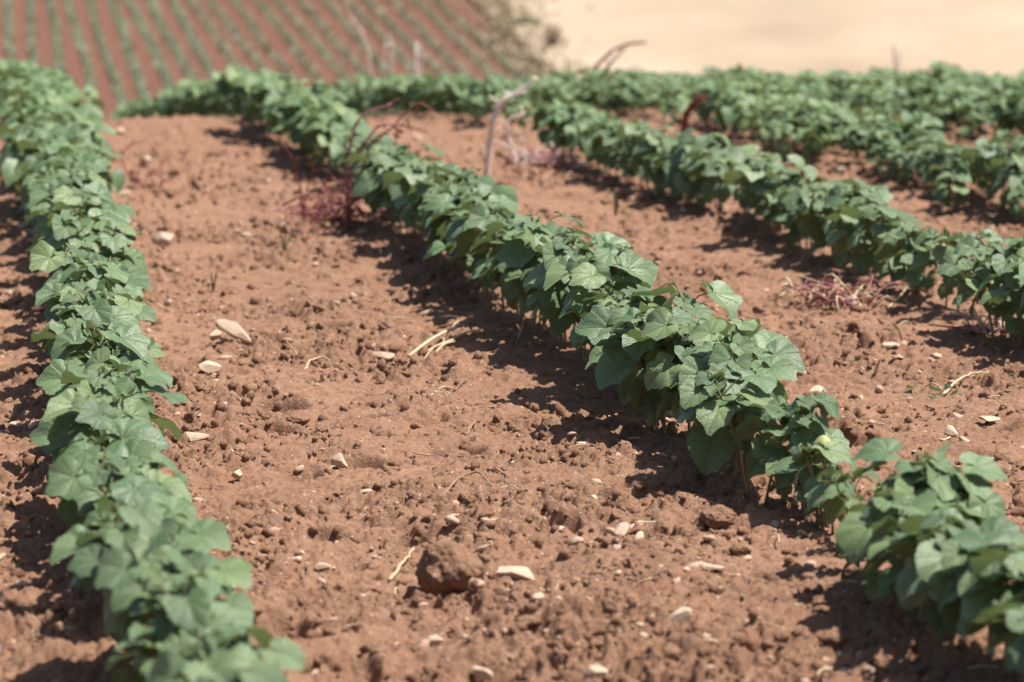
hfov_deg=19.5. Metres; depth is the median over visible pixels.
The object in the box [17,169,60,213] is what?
cotton plant
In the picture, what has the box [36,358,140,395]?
cotton plant
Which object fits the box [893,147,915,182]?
cotton plant
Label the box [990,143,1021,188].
cotton plant
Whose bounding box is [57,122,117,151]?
cotton plant
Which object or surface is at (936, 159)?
cotton plant
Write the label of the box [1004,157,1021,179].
cotton plant
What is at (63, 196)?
cotton plant
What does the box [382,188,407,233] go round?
cotton plant
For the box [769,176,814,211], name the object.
cotton plant
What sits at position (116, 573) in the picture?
cotton plant
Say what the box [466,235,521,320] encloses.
cotton plant
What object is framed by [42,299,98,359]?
cotton plant
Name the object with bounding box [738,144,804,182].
cotton plant
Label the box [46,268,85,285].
cotton plant
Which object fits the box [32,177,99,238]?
cotton plant
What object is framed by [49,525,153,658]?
cotton plant
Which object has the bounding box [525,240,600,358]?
cotton plant
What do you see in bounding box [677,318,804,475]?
cotton plant
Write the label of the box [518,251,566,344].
cotton plant
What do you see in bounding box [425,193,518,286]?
cotton plant
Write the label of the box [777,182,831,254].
cotton plant
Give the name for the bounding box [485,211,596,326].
cotton plant
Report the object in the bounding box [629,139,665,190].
cotton plant
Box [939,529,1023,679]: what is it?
cotton plant
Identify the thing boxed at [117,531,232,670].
cotton plant
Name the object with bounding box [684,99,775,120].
weed heap
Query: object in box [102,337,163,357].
cotton plant
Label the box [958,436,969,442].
stone
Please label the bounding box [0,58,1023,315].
cotton plants
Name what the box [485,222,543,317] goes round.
cotton plant
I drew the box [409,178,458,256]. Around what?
cotton plant
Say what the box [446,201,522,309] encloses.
cotton plant
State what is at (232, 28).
crop row
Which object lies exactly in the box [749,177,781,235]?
cotton plant
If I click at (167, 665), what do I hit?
cotton plant
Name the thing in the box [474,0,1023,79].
stubble field
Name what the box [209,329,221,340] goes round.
stone
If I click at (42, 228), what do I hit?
cotton plant
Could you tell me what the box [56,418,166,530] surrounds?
cotton plant
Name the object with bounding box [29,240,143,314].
cotton plant
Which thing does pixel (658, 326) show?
cotton plant
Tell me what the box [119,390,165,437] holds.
cotton plant
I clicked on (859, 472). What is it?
cotton plant
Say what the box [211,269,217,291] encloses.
grass sprout
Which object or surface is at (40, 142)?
cotton plant
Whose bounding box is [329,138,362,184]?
cotton plant
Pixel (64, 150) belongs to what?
cotton plant
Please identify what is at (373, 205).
cotton plant
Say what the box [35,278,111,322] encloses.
cotton plant
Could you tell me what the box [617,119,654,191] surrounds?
cotton plant
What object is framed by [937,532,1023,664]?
cotton plant
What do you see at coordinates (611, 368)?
cotton plant
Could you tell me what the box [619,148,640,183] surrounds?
cotton plant
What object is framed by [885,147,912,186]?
cotton plant
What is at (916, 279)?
cotton plant
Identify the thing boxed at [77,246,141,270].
cotton plant
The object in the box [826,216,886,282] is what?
cotton plant
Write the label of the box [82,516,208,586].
cotton plant
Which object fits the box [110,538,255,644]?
cotton plant
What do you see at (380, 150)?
cotton plant
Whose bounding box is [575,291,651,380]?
cotton plant
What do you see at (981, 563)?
cotton plant
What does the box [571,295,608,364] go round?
cotton plant
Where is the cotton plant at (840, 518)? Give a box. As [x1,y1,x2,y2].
[837,471,872,522]
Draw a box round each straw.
[922,382,945,394]
[942,371,988,396]
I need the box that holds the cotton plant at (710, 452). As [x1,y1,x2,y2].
[675,368,776,493]
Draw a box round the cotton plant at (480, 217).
[465,203,518,313]
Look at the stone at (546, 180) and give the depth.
9.53 m
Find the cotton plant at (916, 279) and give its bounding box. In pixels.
[894,238,938,295]
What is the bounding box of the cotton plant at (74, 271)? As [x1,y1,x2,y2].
[48,254,128,321]
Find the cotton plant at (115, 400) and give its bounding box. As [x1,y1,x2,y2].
[113,397,123,408]
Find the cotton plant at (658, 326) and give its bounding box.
[641,307,723,380]
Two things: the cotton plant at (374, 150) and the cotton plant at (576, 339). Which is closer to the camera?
the cotton plant at (576, 339)
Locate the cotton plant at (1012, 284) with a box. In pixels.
[1003,259,1023,334]
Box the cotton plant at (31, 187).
[27,173,108,219]
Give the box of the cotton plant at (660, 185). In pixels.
[650,155,671,200]
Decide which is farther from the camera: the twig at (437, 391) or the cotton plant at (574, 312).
the cotton plant at (574, 312)
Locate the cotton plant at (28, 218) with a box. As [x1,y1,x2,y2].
[24,208,61,253]
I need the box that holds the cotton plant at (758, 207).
[739,164,799,230]
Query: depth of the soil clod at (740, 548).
3.92 m
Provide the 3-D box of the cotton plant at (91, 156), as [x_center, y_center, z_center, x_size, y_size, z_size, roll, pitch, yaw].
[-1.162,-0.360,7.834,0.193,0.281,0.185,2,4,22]
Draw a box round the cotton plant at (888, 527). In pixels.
[862,514,937,626]
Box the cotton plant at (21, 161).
[13,144,63,172]
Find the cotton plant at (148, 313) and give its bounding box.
[101,290,155,321]
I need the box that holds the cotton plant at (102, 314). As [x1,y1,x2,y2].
[51,285,141,348]
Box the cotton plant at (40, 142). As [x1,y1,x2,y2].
[24,139,76,155]
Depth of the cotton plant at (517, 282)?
5.99 m
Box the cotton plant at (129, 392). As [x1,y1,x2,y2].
[116,385,151,421]
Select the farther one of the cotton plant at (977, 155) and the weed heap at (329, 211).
the cotton plant at (977, 155)
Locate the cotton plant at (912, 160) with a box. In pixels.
[900,143,940,182]
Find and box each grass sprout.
[4,189,18,217]
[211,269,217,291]
[278,225,298,249]
[614,189,618,214]
[799,140,809,176]
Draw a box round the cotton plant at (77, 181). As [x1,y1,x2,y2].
[49,173,106,209]
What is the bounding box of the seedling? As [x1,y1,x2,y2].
[903,383,965,398]
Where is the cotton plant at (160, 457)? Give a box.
[125,452,187,488]
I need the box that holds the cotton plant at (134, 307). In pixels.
[69,289,142,356]
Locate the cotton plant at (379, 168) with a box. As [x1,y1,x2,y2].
[363,162,402,228]
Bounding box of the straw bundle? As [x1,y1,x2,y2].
[407,320,479,358]
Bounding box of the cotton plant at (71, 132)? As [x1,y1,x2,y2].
[46,122,91,140]
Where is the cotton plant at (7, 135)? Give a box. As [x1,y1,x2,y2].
[0,122,26,143]
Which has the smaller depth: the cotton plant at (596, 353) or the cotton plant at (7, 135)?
the cotton plant at (596, 353)
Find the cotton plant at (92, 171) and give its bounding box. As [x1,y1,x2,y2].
[48,169,96,175]
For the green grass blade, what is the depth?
6.73 m
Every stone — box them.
[4,289,12,296]
[115,127,125,134]
[116,190,130,194]
[151,232,174,245]
[182,432,209,440]
[196,360,220,372]
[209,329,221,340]
[215,319,250,344]
[231,469,242,478]
[291,556,301,561]
[314,562,330,569]
[320,375,326,380]
[331,453,347,467]
[373,351,394,360]
[427,635,445,644]
[472,666,492,680]
[483,629,496,636]
[496,566,534,580]
[540,178,553,182]
[543,588,550,593]
[585,665,608,678]
[615,522,629,534]
[669,606,691,623]
[703,563,723,570]
[809,385,825,391]
[843,294,856,304]
[883,342,899,346]
[890,355,903,358]
[929,353,940,359]
[944,425,957,436]
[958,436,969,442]
[978,416,999,421]
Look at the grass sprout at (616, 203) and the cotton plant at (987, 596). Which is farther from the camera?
the grass sprout at (616, 203)
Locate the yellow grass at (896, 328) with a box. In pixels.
[882,323,902,340]
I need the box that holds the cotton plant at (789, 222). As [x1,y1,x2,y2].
[777,183,822,248]
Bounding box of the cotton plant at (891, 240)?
[876,226,938,288]
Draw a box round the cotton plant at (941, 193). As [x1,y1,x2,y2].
[932,171,971,214]
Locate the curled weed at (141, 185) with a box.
[122,140,170,189]
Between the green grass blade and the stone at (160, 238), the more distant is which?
the stone at (160, 238)
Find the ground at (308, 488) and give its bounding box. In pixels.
[0,0,1023,681]
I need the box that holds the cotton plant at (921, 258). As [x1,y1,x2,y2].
[911,225,980,305]
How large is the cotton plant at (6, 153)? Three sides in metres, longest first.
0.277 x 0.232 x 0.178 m
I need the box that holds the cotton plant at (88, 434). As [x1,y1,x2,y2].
[77,424,169,472]
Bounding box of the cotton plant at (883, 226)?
[841,204,920,288]
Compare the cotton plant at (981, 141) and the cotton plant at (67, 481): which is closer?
the cotton plant at (67, 481)
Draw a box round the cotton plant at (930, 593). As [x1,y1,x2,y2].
[875,540,937,621]
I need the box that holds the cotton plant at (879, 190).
[823,180,904,230]
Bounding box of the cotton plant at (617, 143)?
[601,136,644,182]
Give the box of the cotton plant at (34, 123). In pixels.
[10,117,43,137]
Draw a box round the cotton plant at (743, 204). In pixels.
[720,152,769,213]
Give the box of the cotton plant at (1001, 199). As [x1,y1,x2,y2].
[999,175,1021,206]
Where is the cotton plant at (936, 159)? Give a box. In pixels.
[928,151,960,197]
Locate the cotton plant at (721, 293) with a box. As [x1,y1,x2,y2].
[625,280,742,323]
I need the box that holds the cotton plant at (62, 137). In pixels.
[26,135,68,140]
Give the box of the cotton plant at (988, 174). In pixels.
[980,161,1017,205]
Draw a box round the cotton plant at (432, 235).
[422,191,465,275]
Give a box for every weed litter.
[766,273,924,312]
[928,307,1016,334]
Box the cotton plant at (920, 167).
[914,139,952,173]
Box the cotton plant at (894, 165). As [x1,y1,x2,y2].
[889,152,913,187]
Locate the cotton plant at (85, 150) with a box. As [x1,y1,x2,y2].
[72,141,111,178]
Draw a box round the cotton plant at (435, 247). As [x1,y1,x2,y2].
[423,208,510,299]
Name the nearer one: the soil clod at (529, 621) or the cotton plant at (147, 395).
the soil clod at (529, 621)
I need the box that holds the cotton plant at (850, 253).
[829,203,887,275]
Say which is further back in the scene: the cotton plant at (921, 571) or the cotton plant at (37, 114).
the cotton plant at (37, 114)
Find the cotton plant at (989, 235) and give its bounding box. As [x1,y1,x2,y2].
[952,233,1006,326]
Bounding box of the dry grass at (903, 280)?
[900,244,947,284]
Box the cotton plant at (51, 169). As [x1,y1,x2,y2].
[40,165,84,178]
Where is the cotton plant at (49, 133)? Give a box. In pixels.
[33,123,73,139]
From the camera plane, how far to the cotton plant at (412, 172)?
7.37 m
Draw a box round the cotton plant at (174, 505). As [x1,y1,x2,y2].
[97,492,197,600]
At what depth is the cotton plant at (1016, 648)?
2.94 m
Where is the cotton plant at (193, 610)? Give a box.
[129,567,251,675]
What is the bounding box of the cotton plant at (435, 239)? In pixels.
[416,185,477,267]
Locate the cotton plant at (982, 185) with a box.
[963,157,994,203]
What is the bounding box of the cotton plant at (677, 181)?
[672,154,700,202]
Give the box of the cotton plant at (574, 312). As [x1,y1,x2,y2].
[573,286,614,345]
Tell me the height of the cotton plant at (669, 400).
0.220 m
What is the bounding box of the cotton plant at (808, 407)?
[760,389,849,507]
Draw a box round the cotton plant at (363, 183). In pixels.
[339,152,408,231]
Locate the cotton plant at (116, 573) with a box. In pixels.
[95,546,253,647]
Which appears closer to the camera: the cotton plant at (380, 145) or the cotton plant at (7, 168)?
the cotton plant at (7, 168)
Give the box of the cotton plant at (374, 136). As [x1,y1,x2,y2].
[350,133,401,154]
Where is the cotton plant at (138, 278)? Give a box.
[71,255,150,302]
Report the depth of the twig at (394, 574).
3.88 m
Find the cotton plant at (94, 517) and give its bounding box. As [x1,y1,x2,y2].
[82,499,165,593]
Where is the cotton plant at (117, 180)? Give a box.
[94,148,125,197]
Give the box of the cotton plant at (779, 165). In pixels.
[733,163,789,216]
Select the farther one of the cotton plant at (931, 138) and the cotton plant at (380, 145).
the cotton plant at (931, 138)
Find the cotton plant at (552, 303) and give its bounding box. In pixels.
[523,234,620,359]
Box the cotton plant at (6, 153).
[0,124,48,164]
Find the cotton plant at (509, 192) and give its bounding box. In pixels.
[452,184,525,258]
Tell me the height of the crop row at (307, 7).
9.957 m
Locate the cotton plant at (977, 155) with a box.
[969,150,993,198]
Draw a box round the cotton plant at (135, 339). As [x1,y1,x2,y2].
[51,320,165,396]
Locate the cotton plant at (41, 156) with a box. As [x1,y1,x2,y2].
[32,150,74,160]
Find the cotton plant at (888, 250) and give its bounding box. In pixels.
[878,220,937,292]
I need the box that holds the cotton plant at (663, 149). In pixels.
[655,135,702,197]
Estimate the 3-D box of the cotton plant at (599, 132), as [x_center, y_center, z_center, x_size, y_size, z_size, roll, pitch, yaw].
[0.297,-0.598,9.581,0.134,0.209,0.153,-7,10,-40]
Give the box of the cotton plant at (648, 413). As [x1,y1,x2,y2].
[617,322,673,429]
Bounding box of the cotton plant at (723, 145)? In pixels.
[710,141,746,207]
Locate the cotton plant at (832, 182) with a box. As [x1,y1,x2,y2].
[809,178,870,254]
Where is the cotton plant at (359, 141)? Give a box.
[338,134,369,177]
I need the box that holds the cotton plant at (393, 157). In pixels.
[372,143,445,233]
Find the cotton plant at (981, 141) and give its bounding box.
[974,137,1006,193]
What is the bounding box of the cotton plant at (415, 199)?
[401,172,445,217]
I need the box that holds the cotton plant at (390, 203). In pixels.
[379,178,422,237]
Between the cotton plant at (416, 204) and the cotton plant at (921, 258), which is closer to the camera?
the cotton plant at (921, 258)
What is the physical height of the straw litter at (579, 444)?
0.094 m
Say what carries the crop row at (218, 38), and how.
on the ground at (308, 488)
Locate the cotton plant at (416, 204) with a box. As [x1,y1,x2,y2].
[407,170,461,252]
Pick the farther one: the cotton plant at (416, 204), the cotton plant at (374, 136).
the cotton plant at (374, 136)
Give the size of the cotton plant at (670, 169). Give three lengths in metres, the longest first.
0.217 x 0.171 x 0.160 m
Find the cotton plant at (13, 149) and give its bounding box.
[9,144,30,154]
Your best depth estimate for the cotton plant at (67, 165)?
7.73 m
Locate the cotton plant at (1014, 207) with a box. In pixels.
[1006,185,1023,220]
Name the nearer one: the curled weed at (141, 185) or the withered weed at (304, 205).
the withered weed at (304, 205)
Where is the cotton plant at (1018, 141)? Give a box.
[988,135,1023,182]
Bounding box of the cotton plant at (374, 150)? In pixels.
[361,147,416,165]
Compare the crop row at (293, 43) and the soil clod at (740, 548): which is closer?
the soil clod at (740, 548)
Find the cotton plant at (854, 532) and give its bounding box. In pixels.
[835,486,985,616]
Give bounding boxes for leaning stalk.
[568,41,645,103]
[603,64,639,110]
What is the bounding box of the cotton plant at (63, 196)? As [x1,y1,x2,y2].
[28,180,115,230]
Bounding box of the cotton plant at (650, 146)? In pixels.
[632,128,684,184]
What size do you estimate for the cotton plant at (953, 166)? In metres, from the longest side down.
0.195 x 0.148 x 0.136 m
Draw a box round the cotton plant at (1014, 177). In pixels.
[989,153,1023,207]
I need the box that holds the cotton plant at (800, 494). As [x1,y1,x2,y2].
[795,486,830,528]
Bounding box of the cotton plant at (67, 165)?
[28,156,115,203]
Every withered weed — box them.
[272,132,318,215]
[312,96,435,229]
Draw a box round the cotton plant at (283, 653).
[179,617,305,680]
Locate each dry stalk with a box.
[494,105,529,162]
[890,45,900,72]
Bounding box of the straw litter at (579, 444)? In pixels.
[15,152,1023,674]
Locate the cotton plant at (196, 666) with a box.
[141,625,250,681]
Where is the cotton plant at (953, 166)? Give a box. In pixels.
[928,157,976,209]
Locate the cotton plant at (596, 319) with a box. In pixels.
[575,301,670,417]
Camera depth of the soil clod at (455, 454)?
4.77 m
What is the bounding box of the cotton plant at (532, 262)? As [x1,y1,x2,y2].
[505,244,563,341]
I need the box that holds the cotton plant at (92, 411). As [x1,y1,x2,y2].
[43,388,166,468]
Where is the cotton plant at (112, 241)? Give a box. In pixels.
[80,221,147,294]
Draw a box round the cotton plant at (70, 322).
[31,313,102,359]
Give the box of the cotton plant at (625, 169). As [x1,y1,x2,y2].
[609,132,655,185]
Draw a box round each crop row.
[1,0,15,62]
[23,0,38,64]
[45,0,66,73]
[63,0,104,120]
[85,0,129,108]
[106,0,151,99]
[122,0,173,89]
[144,0,216,116]
[166,0,219,78]
[186,0,239,67]
[206,0,272,72]
[229,0,307,86]
[253,0,330,90]
[271,0,354,83]
[298,0,375,75]
[321,0,393,75]
[343,0,423,75]
[365,0,450,75]
[387,0,478,78]
[408,0,497,75]
[432,0,531,78]
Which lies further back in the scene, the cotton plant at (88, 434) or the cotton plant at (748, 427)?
the cotton plant at (748, 427)
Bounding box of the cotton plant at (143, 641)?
[105,620,184,681]
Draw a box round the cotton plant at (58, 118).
[44,113,101,152]
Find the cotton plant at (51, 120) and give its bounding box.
[30,118,53,123]
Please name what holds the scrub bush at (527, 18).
on the stubble field
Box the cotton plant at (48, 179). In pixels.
[30,174,57,226]
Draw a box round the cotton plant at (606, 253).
[575,243,658,320]
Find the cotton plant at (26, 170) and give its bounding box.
[14,159,65,214]
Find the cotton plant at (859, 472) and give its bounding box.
[850,451,984,525]
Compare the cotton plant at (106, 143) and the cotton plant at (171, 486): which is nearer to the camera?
the cotton plant at (171, 486)
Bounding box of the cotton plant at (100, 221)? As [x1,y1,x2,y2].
[55,208,130,256]
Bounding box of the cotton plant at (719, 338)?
[682,330,797,427]
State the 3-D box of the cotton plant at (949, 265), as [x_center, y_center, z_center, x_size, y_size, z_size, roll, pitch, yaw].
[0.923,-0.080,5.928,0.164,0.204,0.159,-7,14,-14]
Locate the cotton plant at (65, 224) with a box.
[45,208,135,269]
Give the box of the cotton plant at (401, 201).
[394,176,430,240]
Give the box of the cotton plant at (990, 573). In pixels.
[957,548,1023,653]
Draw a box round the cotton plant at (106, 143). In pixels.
[68,139,114,167]
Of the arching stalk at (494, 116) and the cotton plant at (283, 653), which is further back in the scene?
the arching stalk at (494, 116)
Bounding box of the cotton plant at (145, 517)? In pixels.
[68,496,201,661]
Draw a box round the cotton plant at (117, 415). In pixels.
[51,413,128,464]
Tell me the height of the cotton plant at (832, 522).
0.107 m
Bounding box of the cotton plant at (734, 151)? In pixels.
[684,143,743,208]
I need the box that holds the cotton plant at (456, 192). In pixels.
[432,180,502,278]
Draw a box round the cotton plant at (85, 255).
[29,249,116,303]
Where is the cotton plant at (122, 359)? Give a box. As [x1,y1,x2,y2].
[76,349,145,376]
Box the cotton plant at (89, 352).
[68,336,117,357]
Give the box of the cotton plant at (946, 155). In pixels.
[932,151,966,187]
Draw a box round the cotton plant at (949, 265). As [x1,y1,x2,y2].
[937,252,1013,337]
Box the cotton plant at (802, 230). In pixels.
[769,184,823,253]
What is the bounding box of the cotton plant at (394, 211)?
[382,164,411,233]
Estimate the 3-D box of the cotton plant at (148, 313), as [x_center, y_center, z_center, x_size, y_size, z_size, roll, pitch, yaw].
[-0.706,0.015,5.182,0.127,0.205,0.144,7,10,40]
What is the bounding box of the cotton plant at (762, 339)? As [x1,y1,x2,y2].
[681,317,791,459]
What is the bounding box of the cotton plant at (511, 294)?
[500,226,583,329]
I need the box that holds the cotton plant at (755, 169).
[723,159,783,234]
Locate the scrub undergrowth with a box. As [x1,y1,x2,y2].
[441,0,625,79]
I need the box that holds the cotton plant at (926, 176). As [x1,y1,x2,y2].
[922,167,956,200]
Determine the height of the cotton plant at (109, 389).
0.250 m
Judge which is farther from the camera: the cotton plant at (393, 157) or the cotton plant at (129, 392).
the cotton plant at (393, 157)
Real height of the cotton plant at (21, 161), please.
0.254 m
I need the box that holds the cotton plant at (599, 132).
[583,122,618,174]
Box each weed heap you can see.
[264,182,391,229]
[477,137,589,167]
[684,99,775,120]
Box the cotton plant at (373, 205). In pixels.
[344,147,391,225]
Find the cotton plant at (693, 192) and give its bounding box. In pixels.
[679,164,722,208]
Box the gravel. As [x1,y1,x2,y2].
[0,148,1023,681]
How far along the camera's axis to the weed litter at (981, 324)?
6.02 m
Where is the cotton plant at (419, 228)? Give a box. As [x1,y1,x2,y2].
[407,163,458,230]
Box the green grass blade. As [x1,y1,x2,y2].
[870,272,888,280]
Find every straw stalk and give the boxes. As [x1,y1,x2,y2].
[872,358,880,374]
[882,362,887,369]
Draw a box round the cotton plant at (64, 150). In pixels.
[13,144,84,182]
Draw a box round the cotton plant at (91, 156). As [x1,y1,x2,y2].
[37,150,107,179]
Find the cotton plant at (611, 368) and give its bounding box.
[594,293,699,433]
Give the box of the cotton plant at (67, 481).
[45,451,196,530]
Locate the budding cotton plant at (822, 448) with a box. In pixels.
[767,435,851,527]
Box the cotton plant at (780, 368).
[680,344,796,486]
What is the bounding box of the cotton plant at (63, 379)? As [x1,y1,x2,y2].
[39,376,98,423]
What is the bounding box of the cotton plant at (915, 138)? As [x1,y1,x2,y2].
[905,129,940,183]
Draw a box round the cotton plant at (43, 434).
[30,413,118,460]
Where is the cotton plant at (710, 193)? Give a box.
[684,149,733,212]
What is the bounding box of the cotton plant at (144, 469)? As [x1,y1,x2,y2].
[73,457,152,513]
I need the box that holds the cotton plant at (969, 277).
[954,236,1003,325]
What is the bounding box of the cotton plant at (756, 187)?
[747,175,799,226]
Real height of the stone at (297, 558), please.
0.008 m
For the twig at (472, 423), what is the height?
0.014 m
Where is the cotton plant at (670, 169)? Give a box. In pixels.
[663,146,687,205]
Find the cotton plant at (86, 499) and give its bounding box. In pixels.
[73,467,158,515]
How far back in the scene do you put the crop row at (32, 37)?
122.55 m
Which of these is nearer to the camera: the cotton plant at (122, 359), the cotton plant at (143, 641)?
the cotton plant at (143, 641)
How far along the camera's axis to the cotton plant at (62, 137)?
8.82 m
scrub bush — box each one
[511,13,545,25]
[543,25,563,45]
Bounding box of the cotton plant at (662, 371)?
[627,329,694,422]
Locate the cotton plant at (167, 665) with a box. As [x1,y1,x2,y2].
[146,649,287,681]
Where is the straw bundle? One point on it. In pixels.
(441, 345)
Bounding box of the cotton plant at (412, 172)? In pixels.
[382,160,446,210]
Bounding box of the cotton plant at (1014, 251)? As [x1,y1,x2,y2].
[976,237,1023,340]
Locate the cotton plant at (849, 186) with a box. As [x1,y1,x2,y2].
[820,179,867,222]
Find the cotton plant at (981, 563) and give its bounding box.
[965,547,1023,671]
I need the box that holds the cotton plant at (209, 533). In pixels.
[91,501,231,586]
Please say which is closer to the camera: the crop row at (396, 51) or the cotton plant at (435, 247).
the cotton plant at (435, 247)
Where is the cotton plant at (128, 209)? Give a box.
[77,198,136,226]
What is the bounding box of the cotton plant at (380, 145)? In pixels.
[366,138,401,149]
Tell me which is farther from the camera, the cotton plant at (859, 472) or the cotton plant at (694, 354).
the cotton plant at (694, 354)
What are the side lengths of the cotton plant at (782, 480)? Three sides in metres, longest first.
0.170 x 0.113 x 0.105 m
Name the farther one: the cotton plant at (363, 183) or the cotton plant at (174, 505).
the cotton plant at (363, 183)
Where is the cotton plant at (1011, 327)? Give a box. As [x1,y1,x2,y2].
[980,267,1023,347]
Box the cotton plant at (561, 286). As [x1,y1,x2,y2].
[536,232,629,348]
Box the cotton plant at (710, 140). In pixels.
[669,128,729,208]
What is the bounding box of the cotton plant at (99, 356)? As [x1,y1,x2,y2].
[82,346,166,414]
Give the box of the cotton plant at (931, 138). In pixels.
[914,129,950,166]
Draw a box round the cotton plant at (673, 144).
[644,133,691,204]
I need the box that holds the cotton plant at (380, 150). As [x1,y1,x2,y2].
[360,149,415,223]
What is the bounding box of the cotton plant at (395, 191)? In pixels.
[389,162,443,237]
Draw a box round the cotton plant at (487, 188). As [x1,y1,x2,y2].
[421,169,491,232]
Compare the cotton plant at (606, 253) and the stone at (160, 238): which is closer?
the cotton plant at (606, 253)
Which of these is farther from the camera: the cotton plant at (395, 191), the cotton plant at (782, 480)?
the cotton plant at (395, 191)
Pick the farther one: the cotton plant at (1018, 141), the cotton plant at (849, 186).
the cotton plant at (1018, 141)
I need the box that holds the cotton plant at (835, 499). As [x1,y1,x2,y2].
[807,466,882,564]
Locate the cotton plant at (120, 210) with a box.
[62,203,130,251]
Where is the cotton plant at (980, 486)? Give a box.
[882,442,992,525]
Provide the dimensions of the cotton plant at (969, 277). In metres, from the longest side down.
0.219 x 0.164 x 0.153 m
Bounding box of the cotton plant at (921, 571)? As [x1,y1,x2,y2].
[884,510,1023,650]
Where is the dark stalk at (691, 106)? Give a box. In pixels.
[680,91,707,131]
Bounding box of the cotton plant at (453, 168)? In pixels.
[420,163,496,215]
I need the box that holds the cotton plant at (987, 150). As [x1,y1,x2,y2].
[960,141,1007,206]
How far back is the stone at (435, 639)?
3.49 m
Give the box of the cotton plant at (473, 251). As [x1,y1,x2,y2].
[447,202,515,297]
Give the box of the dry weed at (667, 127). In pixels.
[658,123,676,133]
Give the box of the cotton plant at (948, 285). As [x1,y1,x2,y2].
[931,228,1003,313]
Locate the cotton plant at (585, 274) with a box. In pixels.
[543,249,673,313]
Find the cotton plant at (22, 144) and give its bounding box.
[16,136,68,175]
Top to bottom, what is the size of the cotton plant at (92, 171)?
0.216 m
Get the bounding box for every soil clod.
[281,410,310,424]
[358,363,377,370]
[415,540,485,599]
[440,449,470,459]
[515,615,541,628]
[661,643,682,660]
[696,504,736,528]
[729,543,751,554]
[813,629,849,645]
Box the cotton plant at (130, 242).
[66,233,133,255]
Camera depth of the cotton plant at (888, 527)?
3.41 m
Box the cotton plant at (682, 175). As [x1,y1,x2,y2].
[679,146,729,206]
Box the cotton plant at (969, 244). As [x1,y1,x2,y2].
[958,235,1012,331]
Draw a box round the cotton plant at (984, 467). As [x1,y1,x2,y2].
[853,438,1008,525]
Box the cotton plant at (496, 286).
[466,235,510,307]
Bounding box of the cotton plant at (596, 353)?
[585,291,660,380]
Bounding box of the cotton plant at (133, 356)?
[79,329,149,393]
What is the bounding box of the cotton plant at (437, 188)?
[419,179,471,272]
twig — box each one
[304,356,329,368]
[387,547,414,580]
[422,391,450,395]
[442,471,491,495]
[453,377,474,390]
[464,420,475,434]
[486,467,508,477]
[516,316,524,343]
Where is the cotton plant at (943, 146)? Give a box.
[934,142,981,186]
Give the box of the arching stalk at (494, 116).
[483,76,540,175]
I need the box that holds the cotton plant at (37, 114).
[24,109,68,124]
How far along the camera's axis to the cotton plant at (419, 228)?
7.58 m
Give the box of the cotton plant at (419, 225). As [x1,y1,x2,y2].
[413,196,424,235]
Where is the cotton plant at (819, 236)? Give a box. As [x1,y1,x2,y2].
[793,192,855,265]
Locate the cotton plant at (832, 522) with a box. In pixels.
[804,485,836,534]
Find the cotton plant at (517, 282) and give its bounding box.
[513,235,552,325]
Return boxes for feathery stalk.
[339,0,374,113]
[384,35,395,114]
[413,41,428,75]
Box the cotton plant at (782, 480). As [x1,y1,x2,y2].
[761,411,837,509]
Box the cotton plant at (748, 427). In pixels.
[733,391,828,504]
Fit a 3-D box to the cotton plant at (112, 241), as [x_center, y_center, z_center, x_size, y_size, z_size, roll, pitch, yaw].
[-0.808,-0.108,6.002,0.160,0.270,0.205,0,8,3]
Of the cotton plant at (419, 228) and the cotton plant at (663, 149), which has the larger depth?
the cotton plant at (663, 149)
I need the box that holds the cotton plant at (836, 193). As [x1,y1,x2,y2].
[824,185,901,280]
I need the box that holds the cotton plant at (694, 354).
[679,348,737,456]
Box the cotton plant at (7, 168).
[0,133,44,187]
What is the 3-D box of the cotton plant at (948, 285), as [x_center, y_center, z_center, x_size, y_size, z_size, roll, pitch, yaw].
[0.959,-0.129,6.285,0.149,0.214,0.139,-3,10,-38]
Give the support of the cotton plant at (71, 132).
on the ground at (308, 488)
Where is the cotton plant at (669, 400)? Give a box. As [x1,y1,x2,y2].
[641,318,702,435]
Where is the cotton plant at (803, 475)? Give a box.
[798,455,856,515]
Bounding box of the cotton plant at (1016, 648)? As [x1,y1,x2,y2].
[986,602,1023,671]
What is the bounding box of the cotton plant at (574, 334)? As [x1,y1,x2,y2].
[569,286,654,342]
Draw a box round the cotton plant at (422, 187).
[414,178,458,196]
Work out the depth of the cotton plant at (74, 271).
5.28 m
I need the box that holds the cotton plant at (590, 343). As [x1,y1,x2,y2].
[588,269,641,346]
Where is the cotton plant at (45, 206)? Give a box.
[30,203,80,240]
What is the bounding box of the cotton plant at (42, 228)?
[35,213,60,239]
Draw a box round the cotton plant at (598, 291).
[559,245,641,346]
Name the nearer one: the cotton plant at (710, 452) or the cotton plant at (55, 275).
the cotton plant at (710, 452)
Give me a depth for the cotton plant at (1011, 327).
5.77 m
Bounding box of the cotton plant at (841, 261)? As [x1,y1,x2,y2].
[824,211,880,280]
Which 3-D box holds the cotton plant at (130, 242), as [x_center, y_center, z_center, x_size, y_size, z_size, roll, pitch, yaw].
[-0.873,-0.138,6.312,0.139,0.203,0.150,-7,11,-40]
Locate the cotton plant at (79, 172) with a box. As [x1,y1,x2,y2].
[44,161,108,209]
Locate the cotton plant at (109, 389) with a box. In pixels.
[62,363,186,468]
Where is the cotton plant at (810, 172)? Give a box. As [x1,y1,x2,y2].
[761,165,827,225]
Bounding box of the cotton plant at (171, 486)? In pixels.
[108,473,191,501]
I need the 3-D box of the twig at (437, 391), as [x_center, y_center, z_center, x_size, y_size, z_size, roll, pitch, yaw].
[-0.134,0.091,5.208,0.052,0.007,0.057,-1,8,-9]
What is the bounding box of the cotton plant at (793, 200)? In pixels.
[780,187,836,256]
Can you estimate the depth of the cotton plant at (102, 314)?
4.95 m

